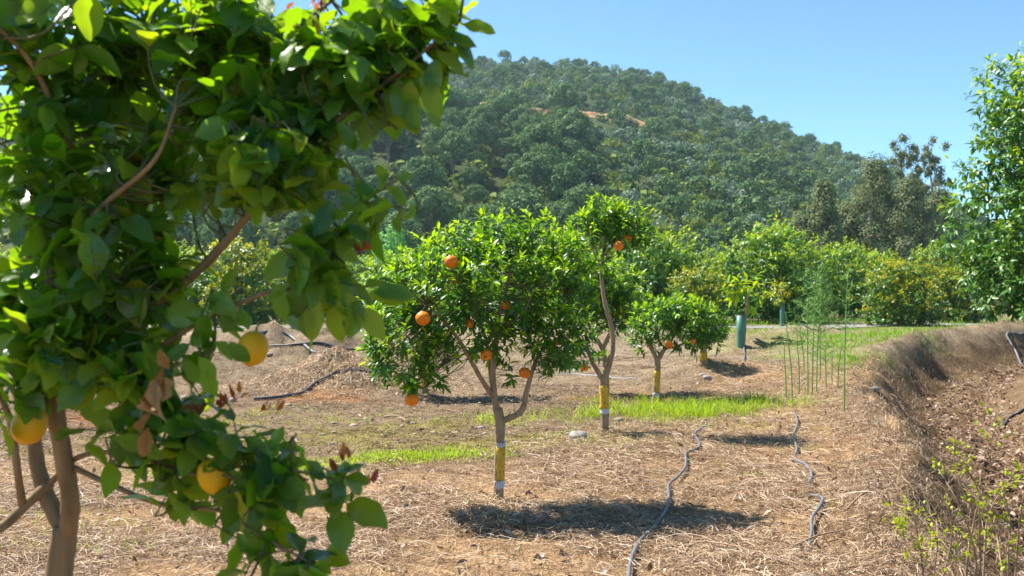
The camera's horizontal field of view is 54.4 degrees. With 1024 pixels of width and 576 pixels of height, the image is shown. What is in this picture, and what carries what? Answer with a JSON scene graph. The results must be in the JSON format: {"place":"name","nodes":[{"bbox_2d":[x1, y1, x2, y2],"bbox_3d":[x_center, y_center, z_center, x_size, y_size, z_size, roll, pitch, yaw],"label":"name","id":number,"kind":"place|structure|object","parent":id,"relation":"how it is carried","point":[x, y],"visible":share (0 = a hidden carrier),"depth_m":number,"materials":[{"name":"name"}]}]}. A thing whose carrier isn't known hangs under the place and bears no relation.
{"place":"outdoors","nodes":[
{"label":"outdoors","id":0,"kind":"place"},
{"bbox_2d":[0,70,1020,299],"bbox_3d":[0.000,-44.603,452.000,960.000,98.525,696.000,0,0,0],"label":"hill","id":1,"kind":"structure","parent":0,"point":[497,177],"depth_m":170.81,"materials":[{"name":"green plant"}]},
{"bbox_2d":[166,210,210,254],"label":"pine tree","id":2,"kind":"object","parent":1,"relation":"on","point":[185,231],"visible":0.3,"depth_m":116.21,"materials":[{"name":"green plant"}]},
{"bbox_2d":[191,207,276,268],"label":"pine tree","id":3,"kind":"object","parent":1,"relation":"on","point":[227,217],"visible":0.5,"depth_m":110.65,"materials":[{"name":"green plant"}]},
{"bbox_2d":[278,209,312,239],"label":"tree","id":4,"kind":"object","parent":1,"relation":"on","point":[295,217],"visible":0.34,"depth_m":120.46,"materials":[{"name":"green plant"}]},
{"bbox_2d":[323,160,369,210],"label":"pine tree","id":5,"kind":"object","parent":1,"relation":"on","point":[344,175],"visible":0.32,"depth_m":130.55,"materials":[{"name":"green plant"}]},
{"bbox_2d":[340,138,373,161],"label":"pine tree","id":6,"kind":"object","parent":1,"relation":"on","point":[360,149],"visible":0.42,"depth_m":155.72,"materials":[{"name":"green plant"}]},
{"bbox_2d":[345,155,376,182],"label":"pine tree","id":7,"kind":"object","parent":1,"relation":"on","point":[365,164],"visible":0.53,"depth_m":144.99,"materials":[{"name":"green plant"}]},
{"bbox_2d":[355,211,432,261],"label":"pine tree","id":8,"kind":"object","parent":1,"relation":"on","point":[412,243],"visible":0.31,"depth_m":112.61,"materials":[{"name":"green plant"}]},
{"bbox_2d":[376,128,414,164],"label":"pine tree","id":9,"kind":"object","parent":1,"relation":"on","point":[405,139],"visible":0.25,"depth_m":163.96,"materials":[{"name":"green plant"}]},
{"bbox_2d":[398,156,447,191],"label":"pine tree","id":10,"kind":"object","parent":1,"relation":"on","point":[419,169],"visible":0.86,"depth_m":139.81,"materials":[{"name":"green plant"}]},
{"bbox_2d":[402,185,457,242],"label":"pine tree","id":11,"kind":"object","parent":1,"relation":"on","point":[430,201],"visible":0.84,"depth_m":126.74,"materials":[{"name":"green plant"}]},
{"bbox_2d":[421,121,462,165],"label":"pine tree","id":12,"kind":"object","parent":1,"relation":"on","point":[437,133],"visible":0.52,"depth_m":163.89,"materials":[{"name":"green plant"}]},
{"bbox_2d":[423,110,461,132],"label":"tree","id":13,"kind":"object","parent":1,"relation":"on","point":[451,117],"visible":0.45,"depth_m":179.76,"materials":[{"name":"green plant"}]},
{"bbox_2d":[0,62,907,291],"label":"undergrowth","id":14,"kind":"object","parent":1,"relation":"on","point":[481,160],"visible":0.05,"depth_m":168.85,"materials":[{"name":"green plant"}]},
{"bbox_2d":[434,130,475,174],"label":"pine tree","id":15,"kind":"object","parent":1,"relation":"on","point":[450,144],"visible":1,"depth_m":158.81,"materials":[{"name":"green plant"}]},
{"bbox_2d":[434,223,477,256],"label":"tree","id":16,"kind":"object","parent":1,"relation":"on","point":[458,228],"visible":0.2,"depth_m":119.67,"materials":[{"name":"green plant"}]},
{"bbox_2d":[458,166,482,186],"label":"tree","id":17,"kind":"object","parent":1,"relation":"on","point":[468,172],"visible":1,"depth_m":154.11,"materials":[{"name":"green plant"}]},
{"bbox_2d":[455,203,489,229],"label":"tree","id":18,"kind":"object","parent":1,"relation":"on","point":[470,217],"visible":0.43,"depth_m":124.18,"materials":[{"name":"green plant"}]},
{"bbox_2d":[459,184,489,203],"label":"pine tree","id":19,"kind":"object","parent":1,"relation":"on","point":[473,192],"visible":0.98,"depth_m":144.09,"materials":[{"name":"green plant"}]},
{"bbox_2d":[460,116,492,165],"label":"pine tree","id":20,"kind":"object","parent":1,"relation":"on","point":[476,129],"visible":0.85,"depth_m":170.38,"materials":[{"name":"green plant"}]},
{"bbox_2d":[465,105,496,126],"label":"tree","id":21,"kind":"object","parent":1,"relation":"on","point":[487,115],"visible":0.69,"depth_m":190.82,"materials":[{"name":"green plant"}]},
{"bbox_2d":[468,216,518,252],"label":"pine tree","id":22,"kind":"object","parent":1,"relation":"on","point":[494,230],"visible":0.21,"depth_m":116.53,"materials":[{"name":"green plant"}]},
{"bbox_2d":[0,57,992,244],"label":"hillside olives","id":23,"kind":"object","parent":1,"relation":"on","point":[696,166],"visible":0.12,"depth_m":238.99,"materials":[{"name":"green plant"}]},
{"bbox_2d":[485,94,517,129],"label":"tree","id":24,"kind":"object","parent":1,"relation":"on","point":[497,107],"visible":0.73,"depth_m":200.75,"materials":[{"name":"green plant"}]},
{"bbox_2d":[0,49,1011,253],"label":"hillside pines","id":25,"kind":"object","parent":1,"relation":"on","point":[755,159],"visible":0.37,"depth_m":245.10,"materials":[{"name":"green plant"}]},
{"bbox_2d":[0,60,1011,252],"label":"hillside wood","id":26,"kind":"object","parent":1,"relation":"on","point":[670,158],"visible":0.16,"depth_m":243.52,"materials":[{"name":"green plant"}]},
{"bbox_2d":[491,137,523,169],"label":"pine tree","id":27,"kind":"object","parent":1,"relation":"on","point":[507,145],"visible":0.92,"depth_m":170.87,"materials":[{"name":"green plant"}]},
{"bbox_2d":[1,57,1014,252],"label":"hillside scrub","id":28,"kind":"object","parent":1,"relation":"on","point":[606,163],"visible":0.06,"depth_m":265.21,"materials":[{"name":"green plant"}]},
{"bbox_2d":[485,189,554,244],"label":"pine tree","id":29,"kind":"object","parent":1,"relation":"on","point":[517,202],"visible":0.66,"depth_m":120.25,"materials":[{"name":"green plant"}]},
{"bbox_2d":[497,182,542,204],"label":"tree","id":30,"kind":"object","parent":1,"relation":"on","point":[516,186],"visible":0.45,"depth_m":139.35,"materials":[{"name":"green plant"}]},
{"bbox_2d":[503,104,544,130],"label":"tree","id":31,"kind":"object","parent":1,"relation":"on","point":[512,117],"visible":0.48,"depth_m":197.11,"materials":[{"name":"green plant"}]},
{"bbox_2d":[511,113,543,139],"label":"tree","id":32,"kind":"object","parent":1,"relation":"on","point":[522,124],"visible":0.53,"depth_m":180.68,"materials":[{"name":"green plant"}]},
{"bbox_2d":[507,151,555,188],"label":"pine tree","id":33,"kind":"object","parent":1,"relation":"on","point":[532,165],"visible":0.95,"depth_m":149.08,"materials":[{"name":"green plant"}]},
{"bbox_2d":[516,120,562,156],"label":"pine tree","id":34,"kind":"object","parent":1,"relation":"on","point":[535,131],"visible":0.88,"depth_m":166.90,"materials":[{"name":"green plant"}]},
{"bbox_2d":[530,142,567,197],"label":"pine tree","id":35,"kind":"object","parent":1,"relation":"on","point":[556,156],"visible":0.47,"depth_m":155.71,"materials":[{"name":"green plant"}]},
{"bbox_2d":[546,200,579,231],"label":"tree","id":36,"kind":"object","parent":1,"relation":"on","point":[566,209],"visible":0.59,"depth_m":126.78,"materials":[{"name":"green plant"}]},
{"bbox_2d":[545,81,581,113],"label":"tree","id":37,"kind":"object","parent":1,"relation":"on","point":[564,94],"visible":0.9,"depth_m":217.72,"materials":[{"name":"green plant"}]},
{"bbox_2d":[546,161,588,195],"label":"tree","id":38,"kind":"object","parent":1,"relation":"on","point":[565,175],"visible":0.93,"depth_m":146.44,"materials":[{"name":"green plant"}]},
{"bbox_2d":[547,106,592,139],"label":"tree","id":39,"kind":"object","parent":1,"relation":"on","point":[573,112],"visible":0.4,"depth_m":184.43,"materials":[{"name":"green plant"}]},
{"bbox_2d":[555,139,586,180],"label":"pine tree","id":40,"kind":"object","parent":1,"relation":"on","point":[571,146],"visible":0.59,"depth_m":168.84,"materials":[{"name":"green plant"}]},
{"bbox_2d":[552,115,594,147],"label":"pine tree","id":41,"kind":"object","parent":1,"relation":"on","point":[575,127],"visible":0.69,"depth_m":179.30,"materials":[{"name":"green plant"}]},
{"bbox_2d":[557,182,603,229],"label":"pine tree","id":42,"kind":"object","parent":1,"relation":"on","point":[577,196],"visible":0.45,"depth_m":131.13,"materials":[{"name":"green plant"}]},
{"bbox_2d":[679,215,708,239],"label":"oak tree","id":43,"kind":"object","parent":1,"relation":"on","point":[691,223],"visible":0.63,"depth_m":139.54,"materials":[{"name":"green plant"}]},
{"bbox_2d":[679,228,723,260],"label":"oak tree","id":44,"kind":"object","parent":1,"relation":"on","point":[704,235],"visible":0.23,"depth_m":119.33,"materials":[{"name":"green plant"}]},
{"bbox_2d":[717,217,762,253],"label":"pine tree","id":45,"kind":"object","parent":1,"relation":"on","point":[739,228],"visible":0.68,"depth_m":128.69,"materials":[{"name":"green plant"}]},
{"bbox_2d":[0,301,1023,575],"bbox_3d":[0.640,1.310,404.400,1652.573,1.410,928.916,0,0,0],"label":"ground","id":46,"kind":"structure","parent":0,"point":[966,351],"depth_m":10.07,"materials":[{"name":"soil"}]},
{"bbox_2d":[161,239,222,317],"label":"avocado tree","id":47,"kind":"object","parent":46,"relation":"on","point":[194,299],"visible":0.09,"depth_m":42.48,"materials":[{"name":"green plant"}]},
{"bbox_2d":[189,229,284,322],"bbox_3d":[-10.945,-0.342,39.984,3.931,4.220,4.063,0,0,34],"label":"avocado tree","id":48,"kind":"object","parent":46,"relation":"on","point":[244,281],"visible":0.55,"depth_m":39.44,"materials":[{"name":"green plant"}]},
{"bbox_2d":[0,0,495,575],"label":"lemon tree","id":49,"kind":"object","parent":46,"relation":"on","point":[80,310],"visible":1,"depth_m":2.27,"materials":[{"name":"green plant"}]},
{"bbox_2d":[254,368,380,399],"bbox_3d":[-2.521,1.235,13.032,1.997,0.303,0.451,0,0,-45],"label":"irrigation hose","id":50,"kind":"object","parent":46,"relation":"on","point":[304,390],"visible":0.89,"depth_m":12.98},
{"bbox_2d":[124,441,565,480],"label":"grass","id":51,"kind":"structure","parent":46,"relation":"on","point":[425,455],"depth_m":8.09,"materials":[{"name":"green plant"}]},
{"bbox_2d":[185,345,516,402],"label":"dry grass clippings","id":52,"kind":"object","parent":46,"relation":"on","point":[355,359],"visible":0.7,"depth_m":13.53,"materials":[{"name":"plant"}]},
{"bbox_2d":[374,224,412,260],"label":"broadleaf tree","id":53,"kind":"object","parent":46,"relation":"on","point":[393,238],"visible":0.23,"depth_m":77.14,"materials":[{"name":"green plant"}]},
{"bbox_2d":[360,240,475,393],"bbox_3d":[-1.241,0.386,13.185,1.624,2.074,1.219,0,0,-19],"label":"orange tree","id":54,"kind":"object","parent":46,"relation":"on","point":[398,261],"visible":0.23,"depth_m":13.01,"materials":[{"name":"green plant"}]},
{"bbox_2d":[0,318,886,465],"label":"dry stubble","id":55,"kind":"object","parent":46,"relation":"on","point":[507,399],"visible":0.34,"depth_m":12.38,"materials":[{"name":"beige plant"}]},
{"bbox_2d":[0,316,901,474],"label":"dry grass clippings","id":56,"kind":"object","parent":46,"relation":"on","point":[422,399],"visible":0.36,"depth_m":11.43,"materials":[{"name":"beige plant"}]},
{"bbox_2d":[5,328,918,468],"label":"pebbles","id":57,"kind":"object","parent":46,"relation":"on","point":[354,424],"visible":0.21,"depth_m":11.46,"materials":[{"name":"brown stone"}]},
{"bbox_2d":[354,204,606,499],"bbox_3d":[-0.203,0.423,6.496,1.742,1.982,1.102,0,0,-22],"label":"orange tree","id":58,"kind":"object","parent":46,"relation":"on","point":[494,258],"visible":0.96,"depth_m":6.36,"materials":[{"name":"green plant"}]},
{"bbox_2d":[0,354,993,575],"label":"dry grass clippings","id":59,"kind":"object","parent":46,"relation":"on","point":[808,561],"visible":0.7,"depth_m":6.15,"materials":[{"name":"plant"}]},
{"bbox_2d":[0,376,1001,575],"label":"dry grass clippings","id":60,"kind":"object","parent":46,"relation":"on","point":[592,505],"visible":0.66,"depth_m":5.99,"materials":[{"name":"plant"}]},
{"bbox_2d":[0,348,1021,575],"bbox_3d":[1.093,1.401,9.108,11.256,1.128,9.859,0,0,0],"label":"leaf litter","id":61,"kind":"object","parent":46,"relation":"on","point":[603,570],"visible":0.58,"depth_m":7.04,"materials":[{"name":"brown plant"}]},
{"bbox_2d":[480,261,555,314],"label":"avocado tree","id":62,"kind":"object","parent":46,"relation":"on","point":[491,307],"visible":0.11,"depth_m":49.24,"materials":[{"name":"green plant"}]},
{"bbox_2d":[526,216,646,392],"bbox_3d":[0.976,0.236,13.148,1.626,2.373,1.200,0,0,0],"label":"orange tree","id":63,"kind":"object","parent":46,"relation":"on","point":[620,297],"visible":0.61,"depth_m":13.01,"materials":[{"name":"green plant"}]},
{"bbox_2d":[558,190,658,431],"bbox_3d":[0.932,0.236,9.639,0.992,2.372,0.722,0,0,0],"label":"orange tree","id":64,"kind":"object","parent":46,"relation":"on","point":[618,214],"visible":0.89,"depth_m":9.58,"materials":[{"name":"green plant"}]},
{"bbox_2d":[211,314,1021,332],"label":"weeds","id":65,"kind":"object","parent":46,"relation":"on","point":[749,321],"visible":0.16,"depth_m":39.03,"materials":[{"name":"green plant"}]},
{"bbox_2d":[455,389,833,427],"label":"grass","id":66,"kind":"structure","parent":46,"relation":"on","point":[644,407],"depth_m":10.63,"materials":[{"name":"green plant"}]},
{"bbox_2d":[607,221,713,320],"bbox_3d":[6.197,-0.590,42.060,4.779,4.567,5.241,0,0,12],"label":"avocado tree","id":67,"kind":"object","parent":46,"relation":"on","point":[659,281],"visible":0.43,"depth_m":41.34,"materials":[{"name":"green plant"}]},
{"bbox_2d":[626,424,706,575],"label":"irrigation hose","id":68,"kind":"object","parent":46,"relation":"on","point":[642,537],"visible":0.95,"depth_m":6.08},
{"bbox_2d":[619,290,733,400],"bbox_3d":[1.976,0.699,12.084,1.403,1.409,1.048,0,0,0],"label":"orange tree","id":69,"kind":"object","parent":46,"relation":"on","point":[674,317],"visible":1,"depth_m":11.91,"materials":[{"name":"green plant"}]},
{"bbox_2d":[662,260,733,322],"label":"avocado tree","id":70,"kind":"object","parent":46,"relation":"on","point":[700,288],"visible":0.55,"depth_m":37.63,"materials":[{"name":"green plant"}]},
{"bbox_2d":[675,306,731,365],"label":"orange tree","id":71,"kind":"object","parent":46,"relation":"on","point":[703,356],"visible":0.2,"depth_m":14.69,"materials":[{"name":"green plant"}]},
{"bbox_2d":[471,383,936,452],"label":"dry grass","id":72,"kind":"structure","parent":46,"relation":"on","point":[681,413],"depth_m":10.43,"materials":[{"name":"plant"}]},
{"bbox_2d":[685,244,750,305],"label":"avocado tree","id":73,"kind":"object","parent":46,"relation":"on","point":[711,267],"visible":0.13,"depth_m":49.61,"materials":[{"name":"green plant"}]},
{"bbox_2d":[736,315,744,347],"bbox_3d":[4.627,0.899,20.137,0.173,0.686,0.173,0,0,0],"label":"tree guard","id":74,"kind":"object","parent":46,"relation":"on","point":[740,331],"visible":0.95,"depth_m":20.06,"materials":[{"name":"green plastic"}]},
{"bbox_2d":[719,271,776,339],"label":"avocado sapling","id":75,"kind":"object","parent":46,"relation":"on","point":[744,290],"visible":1,"depth_m":20.27,"materials":[{"name":"green plant"}]},
{"bbox_2d":[710,214,824,323],"bbox_3d":[10.298,-0.658,41.203,4.837,4.862,5.226,0,0,33],"label":"avocado tree","id":76,"kind":"object","parent":46,"relation":"on","point":[772,255],"visible":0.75,"depth_m":40.25,"materials":[{"name":"green plant"}]},
{"bbox_2d":[763,280,794,306],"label":"avocado sapling","id":77,"kind":"object","parent":46,"relation":"on","point":[783,291],"visible":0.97,"depth_m":36.37,"materials":[{"name":"green plant"}]},
{"bbox_2d":[781,211,813,267],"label":"eucalyptus tree","id":78,"kind":"object","parent":46,"relation":"on","point":[800,222],"visible":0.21,"depth_m":91.51,"materials":[{"name":"green plant"}]},
{"bbox_2d":[784,299,826,395],"bbox_3d":[3.616,0.731,11.974,0.615,1.218,0.477,0,0,-23],"label":"asparagus plant","id":79,"kind":"object","parent":46,"relation":"on","point":[807,327],"visible":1,"depth_m":11.96,"materials":[{"name":"green plant"}]},
{"bbox_2d":[791,410,823,550],"bbox_3d":[2.301,1.362,7.865,0.171,0.131,5.771,0,0,15],"label":"irrigation hose","id":80,"kind":"object","parent":46,"relation":"on","point":[814,513],"visible":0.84,"depth_m":6.53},
{"bbox_2d":[773,231,845,319],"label":"avocado tree","id":81,"kind":"object","parent":46,"relation":"on","point":[824,254],"visible":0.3,"depth_m":44.47,"materials":[{"name":"green plant"}]},
{"bbox_2d":[786,262,840,391],"bbox_3d":[3.727,0.496,12.242,0.643,1.692,0.682,0,0,28],"label":"asparagus plant","id":82,"kind":"object","parent":46,"relation":"on","point":[821,266],"visible":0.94,"depth_m":12.21,"materials":[{"name":"green plant"}]},
{"bbox_2d":[790,284,846,391],"bbox_3d":[3.730,0.644,12.262,0.679,1.396,0.673,0,0,0],"label":"asparagus plant","id":83,"kind":"object","parent":46,"relation":"on","point":[820,311],"visible":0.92,"depth_m":12.20,"materials":[{"name":"green plant"}]},
{"bbox_2d":[802,177,846,259],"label":"eucalyptus tree","id":84,"kind":"object","parent":46,"relation":"on","point":[823,208],"visible":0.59,"depth_m":89.41,"materials":[{"name":"green plant"}]},
{"bbox_2d":[658,320,1018,378],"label":"weeds","id":85,"kind":"object","parent":46,"relation":"on","point":[896,332],"visible":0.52,"depth_m":18.83,"materials":[{"name":"green plant"}]},
{"bbox_2d":[808,236,875,317],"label":"avocado tree","id":86,"kind":"object","parent":46,"relation":"on","point":[845,257],"visible":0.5,"depth_m":46.38,"materials":[{"name":"green plant"}]},
{"bbox_2d":[820,263,869,412],"bbox_3d":[3.507,0.545,10.468,0.504,1.615,0.382,0,0,0],"label":"asparagus plant","id":87,"kind":"object","parent":46,"relation":"on","point":[847,293],"visible":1,"depth_m":10.49,"materials":[{"name":"green plant"}]},
{"bbox_2d":[827,201,867,260],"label":"eucalyptus tree","id":88,"kind":"object","parent":46,"relation":"on","point":[844,207],"visible":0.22,"depth_m":96.42,"materials":[{"name":"green plant"}]},
{"bbox_2d":[840,151,905,265],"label":"eucalyptus tree","id":89,"kind":"object","parent":46,"relation":"on","point":[876,183],"visible":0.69,"depth_m":94.23,"materials":[{"name":"green plant"}]},
{"bbox_2d":[847,241,899,315],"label":"avocado tree","id":90,"kind":"object","parent":46,"relation":"on","point":[873,253],"visible":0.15,"depth_m":49.59,"materials":[{"name":"green plant"}]},
{"bbox_2d":[854,249,946,326],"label":"avocado tree","id":91,"kind":"object","parent":46,"relation":"on","point":[902,313],"visible":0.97,"depth_m":36.52,"materials":[{"name":"green plant"}]},
{"bbox_2d":[884,133,924,265],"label":"eucalyptus tree","id":92,"kind":"object","parent":46,"relation":"on","point":[899,174],"visible":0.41,"depth_m":103.64,"materials":[{"name":"green plant"}]},
{"bbox_2d":[880,174,942,276],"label":"eucalyptus tree","id":93,"kind":"object","parent":46,"relation":"on","point":[909,204],"visible":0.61,"depth_m":91.29,"materials":[{"name":"green plant"}]},
{"bbox_2d":[905,146,928,260],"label":"eucalyptus tree","id":94,"kind":"object","parent":46,"relation":"on","point":[918,170],"visible":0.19,"depth_m":107.48,"materials":[{"name":"green plant"}]},
{"bbox_2d":[817,319,1023,575],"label":"dry tussocks","id":95,"kind":"object","parent":46,"relation":"on","point":[872,541],"visible":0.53,"depth_m":6.67,"materials":[{"name":"plant"}]},
{"bbox_2d":[882,494,968,575],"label":"twiggy shrub","id":96,"kind":"object","parent":46,"relation":"on","point":[902,526],"visible":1,"depth_m":4.18,"materials":[{"name":"green plant"}]},
{"bbox_2d":[835,318,1023,575],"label":"dry grass clippings","id":97,"kind":"object","parent":46,"relation":"on","point":[926,490],"visible":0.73,"depth_m":7.52,"materials":[{"name":"brown plant"}]},
{"bbox_2d":[916,132,955,237],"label":"eucalyptus tree","id":98,"kind":"object","parent":46,"relation":"on","point":[933,162],"visible":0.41,"depth_m":105.58,"materials":[{"name":"green plant"}]},
{"bbox_2d":[905,238,967,313],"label":"avocado tree","id":99,"kind":"object","parent":46,"relation":"on","point":[931,256],"visible":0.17,"depth_m":51.84,"materials":[{"name":"green plant"}]},
{"bbox_2d":[918,185,962,272],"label":"eucalyptus tree","id":100,"kind":"object","parent":46,"relation":"on","point":[937,196],"visible":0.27,"depth_m":97.33,"materials":[{"name":"green plant"}]},
{"bbox_2d":[920,258,995,322],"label":"avocado tree","id":101,"kind":"object","parent":46,"relation":"on","point":[956,306],"visible":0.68,"depth_m":39.62,"materials":[{"name":"green plant"}]},
{"bbox_2d":[919,358,1023,575],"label":"leaf litter","id":102,"kind":"object","parent":46,"relation":"on","point":[991,475],"visible":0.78,"depth_m":11.97,"materials":[{"name":"brown plant"}]},
{"bbox_2d":[925,41,1023,322],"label":"avocado tree","id":103,"kind":"object","parent":46,"relation":"on","point":[1007,285],"visible":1,"depth_m":24.71,"materials":[{"name":"green plant"}]},
{"bbox_2d":[932,402,1021,575],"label":"twiggy shrub","id":104,"kind":"object","parent":46,"relation":"on","point":[972,541],"visible":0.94,"depth_m":4.12,"materials":[{"name":"green plant"}]},
{"bbox_2d":[961,475,1023,575],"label":"twiggy shrub","id":105,"kind":"object","parent":46,"relation":"on","point":[1016,547],"visible":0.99,"depth_m":4.01,"materials":[{"name":"green plant"}]},
{"bbox_2d":[0,0,1023,222],"label":"sky","id":106,"kind":"structure","parent":0,"point":[860,75],"materials":[{"name":"blue"}]},
{"bbox_2d":[149,322,987,329],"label":"gravel path","id":107,"kind":"structure","parent":0,"point":[828,326],"depth_m":36.55,"materials":[{"name":"grey gravel"}]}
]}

